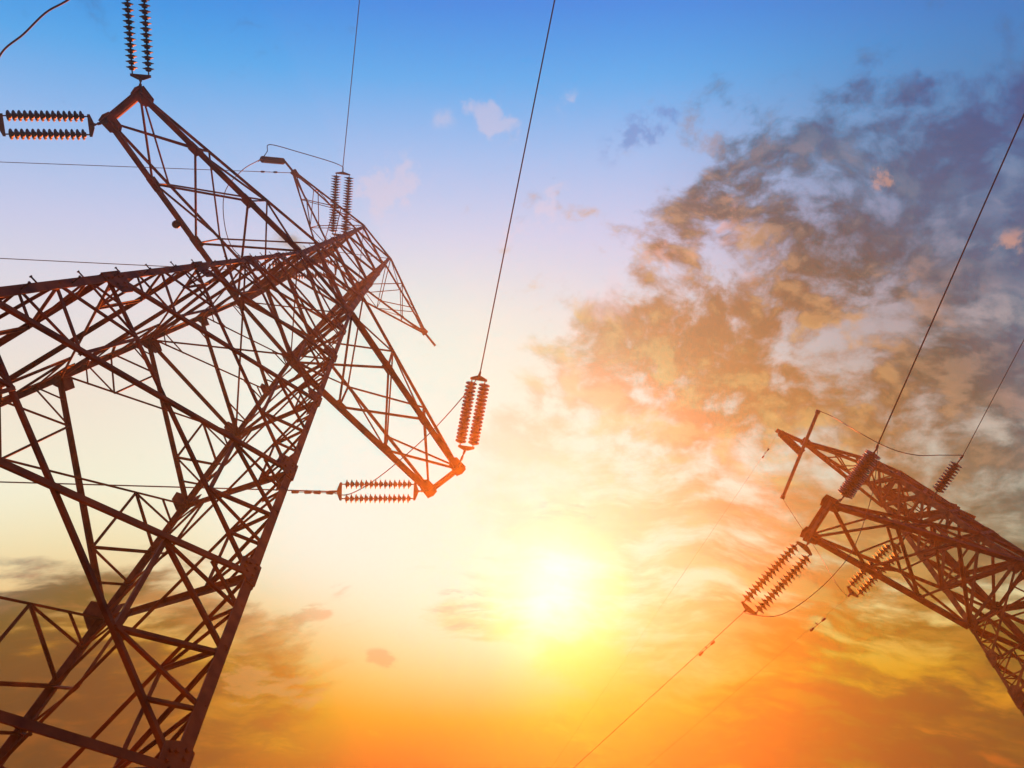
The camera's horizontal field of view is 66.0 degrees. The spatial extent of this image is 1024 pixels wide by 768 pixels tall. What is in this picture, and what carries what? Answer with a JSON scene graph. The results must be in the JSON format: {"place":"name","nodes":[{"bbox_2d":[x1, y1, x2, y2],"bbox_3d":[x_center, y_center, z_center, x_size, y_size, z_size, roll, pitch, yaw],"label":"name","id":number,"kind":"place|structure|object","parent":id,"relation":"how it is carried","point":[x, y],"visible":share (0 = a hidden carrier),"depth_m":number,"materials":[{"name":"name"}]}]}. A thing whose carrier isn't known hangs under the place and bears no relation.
{"place":"outdoors","nodes":[
{"label":"outdoors","id":0,"kind":"place"},
{"bbox_2d":[0,0,1023,767],"label":"sky","id":1,"kind":"structure","parent":0,"point":[733,222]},
{"label":"ground","id":2,"kind":"structure","parent":0,"visible":0},
{"bbox_2d":[0,86,465,767],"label":"transmission tower","id":3,"kind":"structure","parent":2,"relation":"on","point":[100,614],"depth_m":9.69,"materials":[{"name":"orange metal"}]},
{"bbox_2d":[0,110,107,139],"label":"insulator string","id":4,"kind":"object","parent":3,"relation":"attached to","point":[31,116],"visible":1,"depth_m":17.98,"materials":[{"name":"brown ceramic"}]},
{"bbox_2d":[0,0,68,56],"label":"jumper cable","id":5,"kind":"object","parent":4,"relation":"hanging from","point":[32,25],"visible":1,"depth_m":16.11,"materials":[{"name":"metal"}]},
{"bbox_2d":[121,0,153,94],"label":"insulator string","id":6,"kind":"object","parent":3,"relation":"attached to","point":[130,45],"visible":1,"depth_m":17.76,"materials":[{"name":"brown ceramic"}]},
{"bbox_2d":[5,162,289,172],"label":"power line","id":7,"kind":"object","parent":3,"relation":"attached to","point":[129,166],"visible":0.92,"depth_m":35.24,"materials":[{"name":"metal"}]},
{"bbox_2d":[172,220,180,228],"bbox_3d":[-8.055,-3.829,18.912,0.200,0.200,0.200,-1,-77,-5],"label":"marker ball","id":8,"kind":"object","parent":3,"relation":"attached to","point":[176,224],"visible":1,"depth_m":18.84,"materials":[{"name":"metal"}]},
{"bbox_2d":[258,156,285,164],"bbox_3d":[-10.711,-9.995,35.232,0.896,1.947,0.308,-1,-77,-5],"label":"jumper insulator","id":9,"kind":"object","parent":3,"relation":"hanging from","point":[272,160],"visible":1,"depth_m":35.05,"materials":[{"name":"brown ceramic"}]},
{"bbox_2d":[268,259,342,279],"bbox_3d":[-9.891,-5.412,37.239,3.823,0.498,0.938,-3,-76,-5],"label":"insulator string","id":10,"kind":"object","parent":3,"relation":"attached to","point":[301,276],"visible":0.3,"depth_m":37.24,"materials":[{"name":"brown ceramic"}]},
{"bbox_2d":[0,258,256,270],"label":"power line","id":11,"kind":"object","parent":10,"relation":"attached to","point":[93,262],"visible":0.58,"depth_m":35.68,"materials":[{"name":"metal"}]},
{"bbox_2d":[329,167,353,235],"bbox_3d":[-7.986,-8.278,36.770,1.037,0.650,3.599,6,-77,-7],"label":"insulator string","id":12,"kind":"object","parent":3,"relation":"attached to","point":[335,194],"visible":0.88,"depth_m":36.61,"materials":[{"name":"brown ceramic"}]},
{"bbox_2d":[223,144,342,256],"bbox_3d":[-10.823,-8.333,35.273,3.044,2.095,6.245,39,-83,-13],"label":"jumper cable","id":13,"kind":"object","parent":12,"relation":"hanging from","point":[255,162],"visible":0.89,"depth_m":34.67,"materials":[{"name":"metal"}]},
{"bbox_2d":[343,0,359,164],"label":"power line","id":14,"kind":"object","parent":12,"relation":"attached to","point":[351,83],"visible":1,"depth_m":35.26,"materials":[{"name":"metal"}]},
{"bbox_2d":[329,480,428,502],"bbox_3d":[-3.501,2.837,20.807,2.601,0.401,0.652,3,-77,-6],"label":"insulator string","id":15,"kind":"object","parent":3,"relation":"attached to","point":[376,484],"visible":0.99,"depth_m":20.75,"materials":[{"name":"brown ceramic"}]},
{"bbox_2d":[0,481,326,491],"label":"power line","id":16,"kind":"object","parent":15,"relation":"attached to","point":[144,486],"visible":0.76,"depth_m":19.74,"materials":[{"name":"metal"}]},
{"bbox_2d":[291,490,320,493],"bbox_3d":[-5.320,2.789,20.390,0.742,0.188,0.091,4,-77,-7],"label":"vibration damper","id":17,"kind":"object","parent":16,"relation":"attached to","point":[297,492],"visible":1,"depth_m":20.31,"materials":[{"name":"metal"}]},
{"bbox_2d":[304,490,332,494],"bbox_3d":[-5.005,2.806,20.446,0.742,0.188,0.091,4,-77,-7],"label":"vibration damper","id":18,"kind":"object","parent":16,"relation":"attached to","point":[310,492],"visible":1,"depth_m":20.42,"materials":[{"name":"metal"}]},
{"bbox_2d":[455,371,489,467],"bbox_3d":[-1.070,0.975,20.607,0.638,0.448,2.760,9,-78,-8],"label":"insulator string","id":19,"kind":"object","parent":3,"relation":"attached to","point":[476,420],"visible":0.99,"depth_m":20.52,"materials":[{"name":"brown ceramic"}]},
{"bbox_2d":[333,372,479,495],"bbox_3d":[-2.630,1.525,19.704,5.080,1.504,0.329,-38,-76,4],"label":"jumper cable","id":20,"kind":"object","parent":19,"relation":"hanging from","point":[415,446],"visible":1,"depth_m":19.39,"materials":[{"name":"metal"}]},
{"bbox_2d":[480,0,554,371],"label":"power line","id":21,"kind":"object","parent":19,"relation":"attached to","point":[518,178],"visible":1,"depth_m":18.87,"materials":[{"name":"metal"}]},
{"bbox_2d":[775,429,1023,715],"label":"transmission tower","id":22,"kind":"structure","parent":2,"relation":"on","point":[942,542],"depth_m":20.78,"materials":[{"name":"orange metal"}]},
{"bbox_2d":[551,444,770,767],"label":"power line","id":23,"kind":"object","parent":22,"relation":"attached to","point":[661,605],"visible":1,"depth_m":26.89,"materials":[{"name":"metal"}]},
{"bbox_2d":[741,537,811,614],"bbox_3d":[6.585,4.746,19.459,0.756,0.409,2.499,41,-84,-13],"label":"insulator string","id":24,"kind":"object","parent":22,"relation":"attached to","point":[803,546],"visible":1,"depth_m":19.40,"materials":[{"name":"brown ceramic"}]},
{"bbox_2d":[574,613,742,767],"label":"power line","id":25,"kind":"object","parent":24,"relation":"attached to","point":[654,693],"visible":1,"depth_m":19.23,"materials":[{"name":"metal"}]},
{"bbox_2d":[699,641,714,655],"bbox_3d":[4.775,6.476,19.331,0.518,0.161,0.064,-38,-76,4],"label":"vibration damper","id":26,"kind":"object","parent":25,"relation":"attached to","point":[711,643],"visible":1,"depth_m":19.31,"materials":[{"name":"metal"}]},
{"bbox_2d":[743,446,877,616],"bbox_3d":[7.289,3.733,18.369,0.374,1.621,5.202,37,-83,-12],"label":"jumper cable","id":27,"kind":"object","parent":24,"relation":"hanging from","point":[841,565],"visible":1,"depth_m":17.94,"materials":[{"name":"metal"}]},
{"bbox_2d":[778,431,804,455],"bbox_3d":[9.303,1.950,26.434,0.305,1.541,0.500,-31,-76,2],"label":"jumper insulator","id":28,"kind":"object","parent":22,"relation":"attached to","point":[790,442],"visible":0.99,"depth_m":26.31,"materials":[{"name":"brown ceramic"}]},
{"bbox_2d":[780,409,820,498],"bbox_3d":[9.425,2.317,25.784,0.149,0.148,3.161,16,-79,-9],"label":"jumper tube","id":29,"kind":"object","parent":28,"relation":"attached to","point":[783,494],"visible":1,"depth_m":25.74,"materials":[{"name":"metal"}]},
{"bbox_2d":[783,499,847,596],"bbox_3d":[9.383,5.209,24.284,0.674,4.233,1.949,-33,-76,3],"label":"jumper cable","id":30,"kind":"object","parent":29,"relation":"hanging from","point":[819,554],"visible":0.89,"depth_m":24.85,"materials":[{"name":"metal"}]},
{"bbox_2d":[832,445,880,505],"bbox_3d":[8.294,2.231,18.925,0.610,0.788,1.822,26,-80,-11],"label":"insulator string","id":31,"kind":"object","parent":22,"relation":"attached to","point":[851,485],"visible":0.99,"depth_m":18.75,"materials":[{"name":"brown ceramic"}]},
{"bbox_2d":[877,114,1023,444],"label":"power line","id":32,"kind":"object","parent":31,"relation":"attached to","point":[952,276],"visible":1,"depth_m":17.60,"materials":[{"name":"metal"}]},
{"bbox_2d":[847,535,907,597],"bbox_3d":[10.633,5.237,22.815,0.677,0.386,2.578,43,-84,-13],"label":"insulator string","id":33,"kind":"object","parent":22,"relation":"attached to","point":[866,586],"visible":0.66,"depth_m":22.78,"materials":[{"name":"brown ceramic"}]},
{"bbox_2d":[649,598,845,764],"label":"power line","id":34,"kind":"object","parent":33,"relation":"attached to","point":[747,681],"visible":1,"depth_m":22.55,"materials":[{"name":"metal"}]},
{"bbox_2d":[809,617,825,631],"bbox_3d":[8.796,6.916,22.691,0.592,0.177,0.073,-36,-76,3],"label":"vibration damper","id":35,"kind":"object","parent":34,"relation":"hanging from","point":[812,628],"visible":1,"depth_m":22.67,"materials":[{"name":"metal"}]},
{"bbox_2d":[932,455,963,499],"bbox_3d":[12.617,2.706,22.851,0.568,0.673,1.547,26,-81,-11],"label":"insulator string","id":36,"kind":"object","parent":22,"relation":"attached to","point":[943,482],"visible":1,"depth_m":22.66,"materials":[{"name":"brown ceramic"}]},
{"bbox_2d":[963,340,1023,454],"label":"power line","id":37,"kind":"object","parent":36,"relation":"attached to","point":[993,397],"visible":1,"depth_m":22.16,"materials":[{"name":"metal"}]},
{"bbox_2d":[821,411,961,455],"bbox_3d":[11.212,1.469,24.062,3.248,3.952,0.285,12,-78,-8],"label":"jumper cable","id":38,"kind":"object","parent":37,"relation":"attached to","point":[891,448],"visible":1,"depth_m":22.37,"materials":[{"name":"metal"}]}
]}

